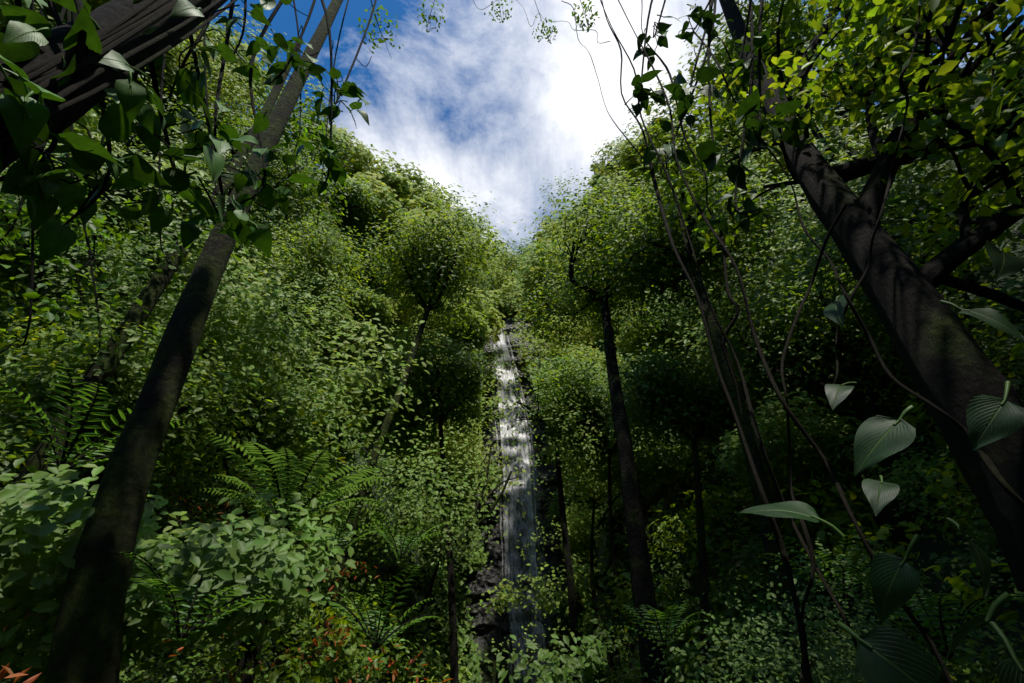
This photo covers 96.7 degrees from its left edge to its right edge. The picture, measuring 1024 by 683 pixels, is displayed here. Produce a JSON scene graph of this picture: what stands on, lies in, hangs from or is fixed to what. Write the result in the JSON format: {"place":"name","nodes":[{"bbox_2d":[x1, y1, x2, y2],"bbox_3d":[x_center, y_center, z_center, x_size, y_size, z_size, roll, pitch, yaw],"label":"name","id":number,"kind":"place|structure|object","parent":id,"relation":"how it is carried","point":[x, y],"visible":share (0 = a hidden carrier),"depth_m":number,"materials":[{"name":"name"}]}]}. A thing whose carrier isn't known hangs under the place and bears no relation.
{"place":"outdoors","nodes":[
{"label":"outdoors","id":0,"kind":"place"},
{"bbox_2d":[0,3,992,682],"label":"tree trunks","id":1,"kind":"object","parent":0,"point":[482,519],"visible":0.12,"depth_m":15.15,"materials":[{"name":"brown wood"}]},
{"bbox_2d":[0,78,1023,682],"bbox_3d":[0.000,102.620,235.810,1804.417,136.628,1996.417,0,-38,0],"label":"terrain","id":2,"kind":"structure","parent":0,"point":[924,546],"depth_m":10.04,"materials":[{"name":"green plant"}]},
{"bbox_2d":[0,168,1020,660],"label":"ferns","id":3,"kind":"object","parent":2,"relation":"on","point":[280,474],"visible":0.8,"depth_m":4.52,"materials":[{"name":"green plant"}]},
{"bbox_2d":[0,0,1023,682],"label":"tree leaves","id":4,"kind":"object","parent":2,"relation":"on","point":[856,40],"visible":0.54,"depth_m":8.57,"materials":[{"name":"green plant"}]},
{"bbox_2d":[0,32,1023,682],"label":"shrubs","id":5,"kind":"object","parent":2,"relation":"on","point":[36,556],"visible":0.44,"depth_m":8.10,"materials":[{"name":"green plant"}]},
{"bbox_2d":[0,0,1023,682],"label":"dark tree trunks","id":6,"kind":"object","parent":2,"relation":"on","point":[950,366],"visible":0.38,"depth_m":3.90,"materials":[{"name":"plant"}]},
{"bbox_2d":[0,0,1023,682],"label":"lianas","id":7,"kind":"object","parent":6,"relation":"attached to","point":[124,30],"visible":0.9,"depth_m":2.74,"materials":[{"name":"brown plant"}]},
{"bbox_2d":[0,0,1023,682],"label":"vine leaves","id":8,"kind":"object","parent":7,"relation":"attached to","point":[884,654],"visible":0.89,"depth_m":2.53,"materials":[{"name":"green plant"}]},
{"bbox_2d":[0,0,1023,682],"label":"tree foliage","id":9,"kind":"object","parent":2,"relation":"on","point":[386,186],"visible":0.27,"depth_m":36.59,"materials":[{"name":"green plant"}]},
{"bbox_2d":[0,274,1023,682],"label":"bushes","id":10,"kind":"object","parent":2,"relation":"on","point":[662,608],"visible":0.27,"depth_m":7.74,"materials":[{"name":"green plant"}]},
{"bbox_2d":[0,38,1023,682],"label":"hill trees","id":11,"kind":"object","parent":2,"relation":"on","point":[394,568],"visible":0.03,"depth_m":18.00,"materials":[{"name":"green plant"}]},
{"bbox_2d":[2,0,1023,682],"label":"tree trunks","id":12,"kind":"object","parent":2,"relation":"on","point":[88,640],"visible":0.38,"depth_m":4.27,"materials":[{"name":"brown plant"}]},
{"bbox_2d":[459,318,578,682],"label":"rock cliff","id":13,"kind":"structure","parent":2,"relation":"on","point":[488,627],"depth_m":48.20,"materials":[{"name":"grey stone"}]},
{"bbox_2d":[494,340,547,682],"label":"waterfall streams","id":14,"kind":"object","parent":13,"relation":"on","point":[520,524],"visible":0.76,"depth_m":49.79,"materials":[{"name":"liquid"}]},
{"bbox_2d":[207,0,1023,258],"label":"sky","id":15,"kind":"structure","parent":0,"point":[477,100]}
]}

